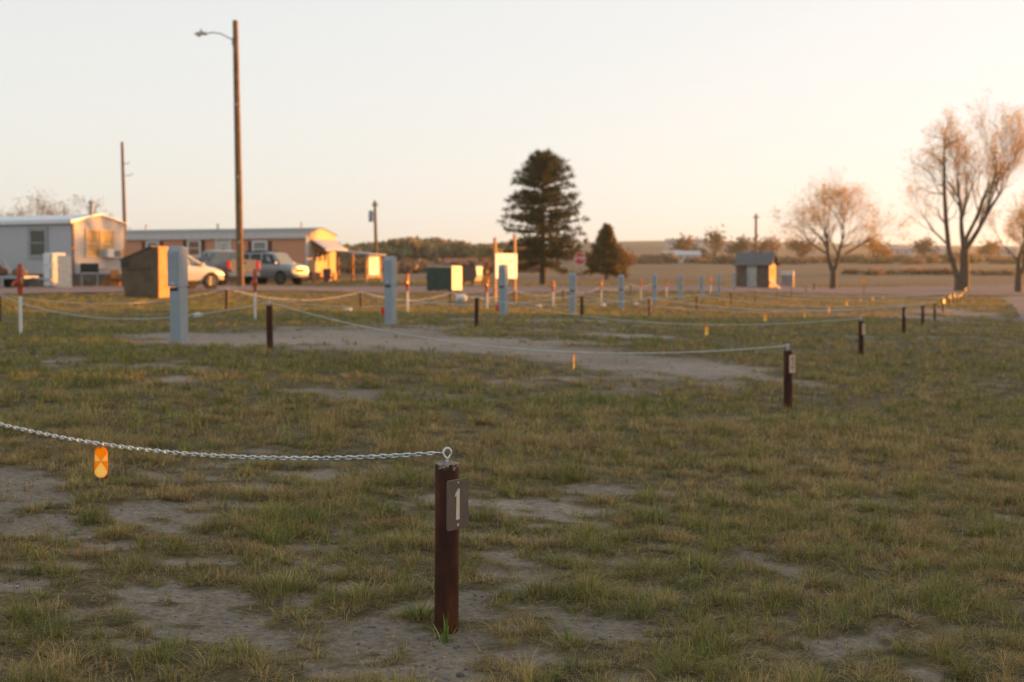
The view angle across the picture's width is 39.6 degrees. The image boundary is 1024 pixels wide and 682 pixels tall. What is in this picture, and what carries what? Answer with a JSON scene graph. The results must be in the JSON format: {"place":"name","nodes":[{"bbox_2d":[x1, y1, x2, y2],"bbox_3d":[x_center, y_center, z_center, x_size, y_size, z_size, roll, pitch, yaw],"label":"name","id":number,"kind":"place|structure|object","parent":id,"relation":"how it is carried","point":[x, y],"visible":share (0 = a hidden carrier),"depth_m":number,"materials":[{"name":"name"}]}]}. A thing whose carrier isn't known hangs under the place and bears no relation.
{"place":"outdoors","nodes":[
{"label":"outdoors","id":0,"kind":"place"},
{"bbox_2d":[0,241,1023,681],"bbox_3d":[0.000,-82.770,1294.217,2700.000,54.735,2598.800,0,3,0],"label":"ground","id":1,"kind":"structure","parent":0,"point":[706,369],"depth_m":6.28,"materials":[{"name":"soil"}]},
{"bbox_2d":[11,263,23,333],"bbox_3d":[-6.917,-0.540,19.940,0.112,1.106,0.210,1,3,13],"label":"yard hydrant","id":2,"kind":"object","parent":1,"relation":"on","point":[19,281],"visible":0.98,"depth_m":19.96,"materials":[{"name":"red metal"}]},
{"bbox_2d":[0,276,51,287],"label":"flatbed trailer","id":3,"kind":"object","parent":1,"relation":"on","point":[8,280],"visible":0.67,"depth_m":68.76,"materials":[{"name":"metal"}]},
{"bbox_2d":[13,188,61,215],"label":"bare tree","id":4,"kind":"object","parent":1,"relation":"on","point":[39,204],"visible":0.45,"depth_m":119.23,"materials":[{"name":"brown plant"}]},
{"bbox_2d":[43,253,64,286],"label":"refrigerator","id":5,"kind":"object","parent":1,"relation":"on","point":[50,264],"visible":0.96,"depth_m":70.52,"materials":[{"name":"white metal"}]},
{"bbox_2d":[0,200,127,286],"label":"mobile home","id":6,"kind":"object","parent":1,"relation":"on","point":[26,242],"visible":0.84,"depth_m":77.23,"materials":[{"name":"white"}]},
{"bbox_2d":[27,226,48,258],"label":"window","id":7,"kind":"structure","parent":6,"relation":"in","point":[37,237],"depth_m":76.90,"materials":[{"name":"white glass"}]},
{"bbox_2d":[85,229,114,257],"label":"window","id":8,"kind":"structure","parent":6,"relation":"in","point":[96,240],"depth_m":77.52,"materials":[{"name":"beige glass"}]},
{"bbox_2d":[57,255,71,286],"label":"leaning board","id":9,"kind":"object","parent":1,"relation":"on","point":[64,270],"visible":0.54,"depth_m":70.20,"materials":[{"name":"wood"}]},
{"bbox_2d":[36,195,107,214],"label":"bare tree","id":10,"kind":"object","parent":1,"relation":"on","point":[63,209],"visible":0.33,"depth_m":119.70,"materials":[{"name":"brown plant"}]},
{"bbox_2d":[80,263,106,285],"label":"barbecue grill","id":11,"kind":"object","parent":1,"relation":"on","point":[89,267],"visible":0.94,"depth_m":75.05,"materials":[{"name":"black metal"}]},
{"bbox_2d":[103,275,120,286],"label":"wooden crate","id":12,"kind":"object","parent":1,"relation":"on","point":[107,279],"visible":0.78,"depth_m":76.03,"materials":[{"name":"paint"}]},
{"bbox_2d":[110,270,121,285],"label":"garden chair","id":13,"kind":"object","parent":1,"relation":"on","point":[113,273],"visible":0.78,"depth_m":75.92,"materials":[{"name":"paint"}]},
{"bbox_2d":[121,142,132,229],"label":"utility pole","id":14,"kind":"object","parent":1,"relation":"on","point":[123,175],"visible":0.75,"depth_m":124.43,"materials":[{"name":"brown wood"}]},
{"bbox_2d":[119,246,168,297],"bbox_3d":[-12.943,-2.402,50.429,1.513,1.926,1.310,1,3,12],"label":"dumpster","id":15,"kind":"object","parent":1,"relation":"on","point":[144,272],"visible":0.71,"depth_m":49.82,"materials":[{"name":"brown paint"}]},
{"bbox_2d":[167,246,189,344],"bbox_3d":[-4.059,-0.504,17.291,0.188,1.299,0.202,1,2,25],"label":"power pedestal","id":16,"kind":"object","parent":1,"relation":"on","point":[177,269],"visible":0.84,"depth_m":17.23,"materials":[{"name":"grey metal"}]},
{"bbox_2d":[187,254,223,288],"bbox_3d":[-14.910,-3.123,62.927,1.960,1.692,4.280,2,3,44],"label":"parked car","id":17,"kind":"object","parent":1,"relation":"on","point":[207,276],"visible":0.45,"depth_m":63.03,"materials":[{"name":"white paint"}]},
{"bbox_2d":[195,20,243,285],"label":"utility pole","id":18,"kind":"object","parent":1,"relation":"on","point":[238,201],"visible":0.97,"depth_m":71.53,"materials":[{"name":"brown wood"}]},
{"bbox_2d":[225,289,227,309],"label":"chain post","id":19,"kind":"object","parent":1,"relation":"on","point":[226,298],"visible":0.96,"depth_m":33.76,"materials":[{"name":"wood"}]},
{"bbox_2d":[227,288,474,306],"bbox_3d":[-3.691,-0.870,28.891,0.016,0.346,11.581,-2,3,-32],"label":"barrier chain","id":20,"kind":"object","parent":19,"relation":"attached to","point":[345,306],"visible":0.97,"depth_m":28.52,"materials":[{"name":"metal"}]},
{"bbox_2d":[197,250,259,284],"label":"pickup truck","id":21,"kind":"object","parent":1,"relation":"on","point":[224,261],"visible":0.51,"depth_m":76.40,"materials":[{"name":"grey paint"}]},
{"bbox_2d":[125,222,347,282],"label":"mobile home","id":22,"kind":"object","parent":1,"relation":"on","point":[312,250],"visible":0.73,"depth_m":96.80,"materials":[{"name":"metal"}]},
{"bbox_2d":[187,240,200,256],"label":"window","id":23,"kind":"structure","parent":22,"relation":"in","point":[193,246],"depth_m":97.61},
{"bbox_2d":[215,239,230,249],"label":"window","id":24,"kind":"structure","parent":22,"relation":"in","point":[219,244],"depth_m":96.82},
{"bbox_2d":[252,240,267,250],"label":"window","id":25,"kind":"structure","parent":22,"relation":"in","point":[260,245],"depth_m":95.94,"materials":[{"name":"white glass"}]},
{"bbox_2d":[250,269,256,319],"bbox_3d":[-5.060,-0.869,27.933,0.112,1.106,0.210,0,3,10],"label":"yard hydrant","id":26,"kind":"object","parent":1,"relation":"on","point":[254,281],"visible":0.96,"depth_m":27.95,"materials":[{"name":"red metal"}]},
{"bbox_2d":[266,300,272,349],"bbox_3d":[-2.642,-0.106,15.512,0.073,0.675,0.073,-1,2,0],"label":"chain post","id":27,"kind":"object","parent":1,"relation":"on","point":[269,323],"visible":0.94,"depth_m":15.48,"materials":[{"name":"wood"}]},
{"bbox_2d":[0,294,267,318],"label":"barrier chain","id":28,"kind":"object","parent":27,"relation":"attached to","point":[137,318],"visible":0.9,"depth_m":19.30,"materials":[{"name":"metal"}]},
{"bbox_2d":[246,524,298,544],"bbox_3d":[-0.931,0.745,5.478,0.235,0.079,0.227,-1,3,-18],"label":"grass tuft","id":29,"kind":"object","parent":1,"relation":"on","point":[270,532],"visible":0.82,"depth_m":5.48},
{"bbox_2d":[243,251,307,284],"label":"parked car","id":30,"kind":"object","parent":1,"relation":"on","point":[279,267],"visible":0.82,"depth_m":84.45,"materials":[{"name":"silver metal"}]},
{"bbox_2d":[235,566,328,601],"bbox_3d":[-0.766,0.794,4.743,0.353,0.099,0.356,-1,3,-22],"label":"grass tuft","id":31,"kind":"object","parent":1,"relation":"on","point":[291,579],"visible":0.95,"depth_m":4.74,"materials":[{"name":"plant"}]},
{"bbox_2d":[296,507,331,526],"bbox_3d":[-0.809,0.710,5.817,0.217,0.091,0.233,1,3,28],"label":"grass tuft","id":32,"kind":"object","parent":1,"relation":"on","point":[311,520],"visible":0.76,"depth_m":5.83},
{"bbox_2d":[323,268,330,281],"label":"rubbish bin","id":33,"kind":"object","parent":1,"relation":"on","point":[326,274],"visible":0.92,"depth_m":95.31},
{"bbox_2d":[334,250,386,281],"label":"wooden porch","id":34,"kind":"object","parent":1,"relation":"on","point":[375,266],"visible":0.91,"depth_m":96.33,"materials":[{"name":"wood"}]},
{"bbox_2d":[360,291,361,308],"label":"chain post","id":35,"kind":"object","parent":1,"relation":"on","point":[360,300],"visible":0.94,"depth_m":42.16,"materials":[{"name":"wood"}]},
{"bbox_2d":[363,292,579,304],"bbox_3d":[-1.430,-1.117,37.587,0.021,0.323,11.040,-2,3,-34],"label":"barrier chain","id":36,"kind":"object","parent":35,"relation":"attached to","point":[479,304],"visible":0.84,"depth_m":36.93,"materials":[{"name":"metal"}]},
{"bbox_2d":[340,577,399,604],"bbox_3d":[-0.481,0.808,4.648,0.254,0.091,0.245,1,3,18],"label":"grass tuft","id":37,"kind":"object","parent":1,"relation":"on","point":[364,591],"visible":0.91,"depth_m":4.67,"materials":[{"name":"plant"}]},
{"bbox_2d":[369,201,378,279],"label":"utility pole","id":38,"kind":"object","parent":1,"relation":"on","point":[375,228],"visible":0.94,"depth_m":149.49,"materials":[{"name":"brown wood"}]},
{"bbox_2d":[383,256,397,324],"bbox_3d":[-2.140,-0.839,24.982,0.188,1.299,0.202,1,3,28],"label":"power pedestal","id":39,"kind":"object","parent":1,"relation":"on","point":[390,277],"visible":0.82,"depth_m":24.92,"materials":[{"name":"metal"}]},
{"bbox_2d":[402,273,408,311],"bbox_3d":[-2.677,-1.168,35.938,0.112,1.106,0.210,2,3,42],"label":"yard hydrant","id":40,"kind":"object","parent":1,"relation":"on","point":[407,282],"visible":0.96,"depth_m":35.94,"materials":[{"name":"red metal"}]},
{"bbox_2d":[390,596,433,621],"bbox_3d":[-0.291,0.830,4.427,0.194,0.080,0.184,0,3,0],"label":"grass tuft","id":41,"kind":"object","parent":1,"relation":"on","point":[421,614],"visible":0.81,"depth_m":4.43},
{"bbox_2d":[336,235,525,262],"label":"woods","id":42,"kind":"object","parent":1,"relation":"on","point":[429,249],"visible":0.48,"depth_m":311.97,"materials":[{"name":"green plant"}]},
{"bbox_2d":[426,266,461,291],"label":"dumpster","id":43,"kind":"object","parent":1,"relation":"on","point":[448,278],"visible":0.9,"depth_m":79.30,"materials":[{"name":"green paint"}]},
{"bbox_2d":[423,614,474,643],"bbox_3d":[-0.192,0.841,4.218,0.138,0.102,0.172,-2,3,-32],"label":"grass tuft","id":44,"kind":"object","parent":1,"relation":"on","point":[445,635],"visible":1,"depth_m":4.19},
{"bbox_2d":[434,447,467,634],"bbox_3d":[-0.193,0.657,4.313,0.084,0.676,0.103,2,3,39],"label":"chain post","id":45,"kind":"object","parent":1,"relation":"on","point":[451,503],"visible":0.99,"depth_m":4.28,"materials":[{"name":"paint"}]},
{"bbox_2d":[0,422,441,460],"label":"barrier chain","id":46,"kind":"object","parent":45,"relation":"attached to","point":[79,440],"visible":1,"depth_m":4.83,"materials":[{"name":"metal"}]},
{"bbox_2d":[94,442,107,477],"bbox_3d":[-1.508,0.436,5.217,0.048,0.134,0.011,1,2,-12],"label":"reflector tag","id":47,"kind":"object","parent":46,"relation":"hanging from","point":[100,462],"visible":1,"depth_m":5.22,"materials":[{"name":"orange plastic"}]},
{"bbox_2d":[454,294,468,306],"bbox_3d":[-1.837,-1.438,51.990,0.500,0.552,0.320,-1,3,-20],"label":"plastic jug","id":48,"kind":"object","parent":1,"relation":"on","point":[460,301],"visible":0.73,"depth_m":51.87,"materials":[{"name":"plastic"}]},
{"bbox_2d":[7,454,934,681],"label":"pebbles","id":49,"kind":"object","parent":1,"relation":"on","point":[459,674],"visible":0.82,"depth_m":4.29,"materials":[{"name":"stone"}]},
{"bbox_2d":[459,264,482,285],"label":"dumpster","id":50,"kind":"object","parent":1,"relation":"on","point":[472,273],"visible":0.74,"depth_m":94.37,"materials":[{"name":"metal"}]},
{"bbox_2d":[474,295,478,326],"bbox_3d":[-0.598,-0.439,24.005,0.073,0.675,0.073,1,2,0],"label":"chain post","id":51,"kind":"object","parent":1,"relation":"on","point":[476,312],"visible":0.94,"depth_m":23.98,"materials":[{"name":"wood"}]},
{"bbox_2d":[476,296,859,324],"bbox_3d":[2.119,-0.467,21.852,6.932,0.406,0.016,2,3,38],"label":"barrier chain","id":52,"kind":"object","parent":51,"relation":"attached to","point":[675,323],"visible":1,"depth_m":21.51,"materials":[{"name":"metal"}]},
{"bbox_2d":[482,258,490,297],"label":"meter stand","id":53,"kind":"object","parent":1,"relation":"on","point":[486,273],"visible":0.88,"depth_m":69.84,"materials":[{"name":"red metal"}]},
{"bbox_2d":[498,264,507,314],"bbox_3d":[-0.205,-1.137,33.175,0.188,1.299,0.202,2,3,30],"label":"power pedestal","id":54,"kind":"object","parent":1,"relation":"on","point":[503,282],"visible":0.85,"depth_m":33.11,"materials":[{"name":"metal"}]},
{"bbox_2d":[493,234,516,301],"bbox_3d":[-0.280,-3.028,61.907,0.161,3.250,1.440,2,3,40],"label":"signboard","id":55,"kind":"object","parent":1,"relation":"on","point":[510,260],"visible":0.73,"depth_m":61.79},
{"bbox_2d":[492,148,591,284],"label":"pine tree","id":56,"kind":"object","parent":1,"relation":"on","point":[542,175],"visible":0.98,"depth_m":108.92,"materials":[{"name":"green plant"}]},
{"bbox_2d":[532,620,592,646],"bbox_3d":[0.163,0.861,4.171,0.154,0.070,0.165,2,3,32],"label":"grass tuft","id":57,"kind":"object","parent":1,"relation":"on","point":[566,635],"visible":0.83,"depth_m":4.19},
{"bbox_2d":[569,273,575,313],"bbox_3d":[1.757,-1.332,41.273,0.210,1.299,0.226,0,3,1],"label":"power pedestal","id":58,"kind":"object","parent":1,"relation":"on","point":[572,292],"visible":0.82,"depth_m":41.20,"materials":[{"name":"metal"}]},
{"bbox_2d":[574,253,584,286],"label":"stop sign","id":59,"kind":"object","parent":1,"relation":"on","point":[579,258],"visible":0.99,"depth_m":94.82,"materials":[{"name":"metal"}]},
{"bbox_2d":[582,223,629,279],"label":"pine tree","id":60,"kind":"object","parent":1,"relation":"on","point":[607,251],"visible":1,"depth_m":139.03,"materials":[{"name":"green plant"}]},
{"bbox_2d":[618,275,623,308],"bbox_3d":[3.799,-1.655,49.467,0.211,1.299,0.226,0,2,3],"label":"power pedestal","id":61,"kind":"object","parent":1,"relation":"on","point":[621,287],"visible":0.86,"depth_m":49.38,"materials":[{"name":"metal"}]},
{"bbox_2d":[621,247,636,276],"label":"shrub","id":62,"kind":"object","parent":1,"relation":"on","point":[629,260],"visible":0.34,"depth_m":149.22,"materials":[{"name":"brown plant"}]},
{"bbox_2d":[652,274,656,302],"bbox_3d":[5.807,-2.078,57.957,0.211,1.299,0.226,0,3,4],"label":"power pedestal","id":63,"kind":"object","parent":1,"relation":"on","point":[654,285],"visible":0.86,"depth_m":57.88,"materials":[{"name":"metal"}]},
{"bbox_2d":[336,251,1023,274],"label":"field","id":64,"kind":"structure","parent":1,"relation":"on","point":[407,265],"depth_m":334.46,"materials":[{"name":"brown plant"}]},
{"bbox_2d":[678,275,682,299],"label":"power pedestal","id":65,"kind":"object","parent":1,"relation":"on","point":[680,281],"visible":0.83,"depth_m":66.37,"materials":[{"name":"metal"}]},
{"bbox_2d":[667,232,700,250],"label":"tree","id":66,"kind":"object","parent":1,"relation":"on","point":[681,245],"visible":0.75,"depth_m":398.45,"materials":[{"name":"brown plant"}]},
{"bbox_2d":[665,239,706,248],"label":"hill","id":67,"kind":"structure","parent":1,"relation":"on","point":[701,244],"depth_m":895.70,"materials":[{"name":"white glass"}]},
{"bbox_2d":[672,251,701,262],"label":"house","id":68,"kind":"structure","parent":1,"relation":"on","point":[686,254],"depth_m":367.10,"materials":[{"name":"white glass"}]},
{"bbox_2d":[700,224,728,256],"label":"tree","id":69,"kind":"object","parent":1,"relation":"on","point":[715,241],"visible":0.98,"depth_m":428.84,"materials":[{"name":"brown plant"}]},
{"bbox_2d":[700,631,754,653],"bbox_3d":[0.624,0.875,4.163,0.209,0.060,0.193,-2,3,-33],"label":"grass tuft","id":70,"kind":"object","parent":1,"relation":"on","point":[727,639],"visible":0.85,"depth_m":4.17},
{"bbox_2d":[723,234,757,254],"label":"tree","id":71,"kind":"object","parent":1,"relation":"on","point":[740,246],"visible":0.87,"depth_m":397.54,"materials":[{"name":"brown plant"}]},
{"bbox_2d":[733,252,779,287],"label":"wooden shed","id":72,"kind":"structure","parent":1,"relation":"on","point":[760,267],"depth_m":100.44,"materials":[{"name":"wood"}]},
{"bbox_2d":[747,266,756,286],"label":"door","id":73,"kind":"structure","parent":72,"relation":"in","point":[753,269],"depth_m":100.29,"materials":[{"name":"metal"}]},
{"bbox_2d":[753,214,759,251],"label":"utility pole","id":74,"kind":"object","parent":1,"relation":"on","point":[755,241],"visible":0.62,"depth_m":249.23,"materials":[{"name":"brown wood"}]},
{"bbox_2d":[745,235,784,252],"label":"tree","id":75,"kind":"object","parent":1,"relation":"on","point":[765,246],"visible":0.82,"depth_m":418.81,"materials":[{"name":"brown plant"}]},
{"bbox_2d":[781,271,793,286],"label":"white trunk box","id":76,"kind":"object","parent":1,"relation":"on","point":[787,278],"visible":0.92,"depth_m":111.64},
{"bbox_2d":[783,344,794,408],"bbox_3d":[2.330,0.359,12.005,0.083,0.676,0.103,2,3,37],"label":"chain post","id":77,"kind":"object","parent":1,"relation":"on","point":[789,363],"visible":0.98,"depth_m":11.98,"materials":[{"name":"wood"}]},
{"bbox_2d":[272,302,787,353],"bbox_3d":[-0.148,-0.130,13.743,6.069,0.439,0.016,2,3,35],"label":"barrier chain","id":78,"kind":"object","parent":77,"relation":"attached to","point":[543,350],"visible":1,"depth_m":13.39,"materials":[{"name":"metal"}]},
{"bbox_2d":[785,235,820,256],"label":"tree","id":79,"kind":"object","parent":1,"relation":"on","point":[797,245],"visible":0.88,"depth_m":398.44,"materials":[{"name":"brown plant"}]},
{"bbox_2d":[768,167,919,287],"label":"bare tree","id":80,"kind":"object","parent":1,"relation":"on","point":[826,243],"visible":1,"depth_m":109.96,"materials":[{"name":"brown plant"}]},
{"bbox_2d":[858,317,865,355],"bbox_3d":[4.842,0.002,19.716,0.082,0.676,0.104,2,3,43],"label":"chain post","id":81,"kind":"object","parent":1,"relation":"on","point":[861,329],"visible":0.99,"depth_m":19.69,"materials":[{"name":"wood"}]},
{"bbox_2d":[859,232,898,263],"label":"tree","id":82,"kind":"object","parent":1,"relation":"on","point":[888,253],"visible":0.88,"depth_m":329.24,"materials":[{"name":"brown plant"}]},
{"bbox_2d":[884,246,913,256],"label":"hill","id":83,"kind":"structure","parent":1,"relation":"on","point":[902,249],"depth_m":596.40,"materials":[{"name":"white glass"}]},
{"bbox_2d":[902,305,906,332],"bbox_3d":[7.550,-0.366,27.386,0.081,0.675,0.103,2,3,37],"label":"chain post","id":84,"kind":"object","parent":1,"relation":"on","point":[904,312],"visible":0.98,"depth_m":27.36,"materials":[{"name":"paint"}]},
{"bbox_2d":[584,295,902,312],"bbox_3d":[4.587,-0.783,30.182,8.153,0.334,0.016,2,3,43],"label":"barrier chain","id":85,"kind":"object","parent":84,"relation":"attached to","point":[756,312],"visible":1,"depth_m":29.63,"materials":[{"name":"metal"}]},
{"bbox_2d":[921,304,924,323],"bbox_3d":[10.134,-0.587,35.089,0.082,0.676,0.104,2,3,37],"label":"chain post","id":86,"kind":"object","parent":1,"relation":"on","point":[922,312],"visible":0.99,"depth_m":35.06,"materials":[{"name":"wood"}]},
{"bbox_2d":[649,297,921,310],"bbox_3d":[7.046,-0.971,38.034,8.554,0.310,0.021,2,3,44],"label":"barrier chain","id":87,"kind":"object","parent":86,"relation":"attached to","point":[779,310],"visible":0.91,"depth_m":37.86,"materials":[{"name":"metal"}]},
{"bbox_2d":[910,233,939,254],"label":"tree","id":88,"kind":"object","parent":1,"relation":"on","point":[923,247],"visible":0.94,"depth_m":418.40,"materials":[{"name":"brown plant"}]},
{"bbox_2d":[933,302,936,319],"bbox_3d":[12.716,-0.843,42.785,0.083,0.676,0.104,2,3,37],"label":"chain post","id":89,"kind":"object","parent":1,"relation":"on","point":[934,310],"visible":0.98,"depth_m":42.76,"materials":[{"name":"wood"}]},
{"bbox_2d":[699,295,933,306],"bbox_3d":[9.582,-1.292,46.128,0.021,0.347,9.189,-2,3,-43],"label":"barrier chain","id":90,"kind":"object","parent":89,"relation":"attached to","point":[821,306],"visible":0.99,"depth_m":45.48,"materials":[{"name":"metal"}]},
{"bbox_2d":[926,247,953,254],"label":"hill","id":91,"kind":"structure","parent":1,"relation":"on","point":[943,250],"depth_m":636.51,"materials":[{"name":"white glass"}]},
{"bbox_2d":[942,298,944,311],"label":"chain post","id":92,"kind":"object","parent":1,"relation":"on","point":[943,300],"visible":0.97,"depth_m":50.45,"materials":[{"name":"wood"}]},
{"bbox_2d":[731,291,940,300],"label":"barrier chain","id":93,"kind":"object","parent":92,"relation":"attached to","point":[834,300],"visible":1,"depth_m":54.30,"materials":[{"name":"metal"}]},
{"bbox_2d":[896,88,1023,290],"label":"bare tree","id":94,"kind":"object","parent":1,"relation":"on","point":[961,281],"visible":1,"depth_m":104.48,"materials":[{"name":"brown plant"}]},
{"bbox_2d":[974,238,1006,255],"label":"tree","id":95,"kind":"object","parent":1,"relation":"on","point":[983,250],"visible":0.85,"depth_m":428.60,"materials":[{"name":"brown plant"}]},
{"bbox_2d":[979,247,1017,256],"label":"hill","id":96,"kind":"structure","parent":1,"relation":"on","point":[1012,250],"depth_m":556.39,"materials":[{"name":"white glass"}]},
{"bbox_2d":[975,190,1023,291],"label":"bare tree","id":97,"kind":"object","parent":1,"relation":"on","point":[1018,280],"visible":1,"depth_m":104.83,"materials":[{"name":"brown plant"}]},
{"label":"chain post","id":98,"kind":"object","parent":1,"relation":"on","visible":0},
{"bbox_2d":[761,291,947,297],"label":"barrier chain","id":99,"kind":"object","parent":98,"relation":"attached to","point":[857,297],"visible":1,"depth_m":61.53,"materials":[{"name":"metal"}]},
{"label":"chain post","id":100,"kind":"object","parent":1,"relation":"on","visible":0},
{"bbox_2d":[451,292,645,304],"bbox_3d":[0.890,-1.348,45.785,0.021,0.346,11.397,-2,3,-33],"label":"barrier chain","id":101,"kind":"object","parent":100,"relation":"attached to","point":[552,304],"visible":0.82,"depth_m":45.11,"materials":[{"name":"metal"}]},
{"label":"chain post","id":102,"kind":"object","parent":1,"relation":"on","visible":0},
{"bbox_2d":[1,289,222,303],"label":"barrier chain","id":103,"kind":"object","parent":102,"relation":"attached to","point":[106,303],"visible":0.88,"depth_m":28.75,"materials":[{"name":"metal"}]},
{"bbox_2d":[0,416,1023,681],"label":"short grass","id":104,"kind":"structure","parent":0,"point":[896,536],"depth_m":5.42,"materials":[{"name":"plant"}]},
{"bbox_2d":[0,279,1023,473],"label":"lawn grass","id":105,"kind":"structure","parent":0,"point":[414,360],"depth_m":14.02,"materials":[{"name":"plant"}]},
{"bbox_2d":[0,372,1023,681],"bbox_3d":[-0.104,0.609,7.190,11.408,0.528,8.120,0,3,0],"label":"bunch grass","id":106,"kind":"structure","parent":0,"point":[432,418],"depth_m":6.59,"materials":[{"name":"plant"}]},
{"bbox_2d":[0,409,1023,681],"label":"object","id":107,"kind":"object","parent":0,"point":[478,575],"depth_m":4.84,"materials":[{"name":"plant"}]},
{"bbox_2d":[0,285,1023,294],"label":"cross road","id":108,"kind":"structure","parent":0,"point":[981,290],"depth_m":90.72,"materials":[{"name":"gravel"}]},
{"bbox_2d":[0,0,1023,245],"label":"sky","id":109,"kind":"structure","parent":0,"point":[671,118],"materials":[{"name":"white"}]},
{"bbox_2d":[1006,299,1023,323],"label":"gravel road","id":110,"kind":"structure","parent":0,"point":[1018,304],"depth_m":57.64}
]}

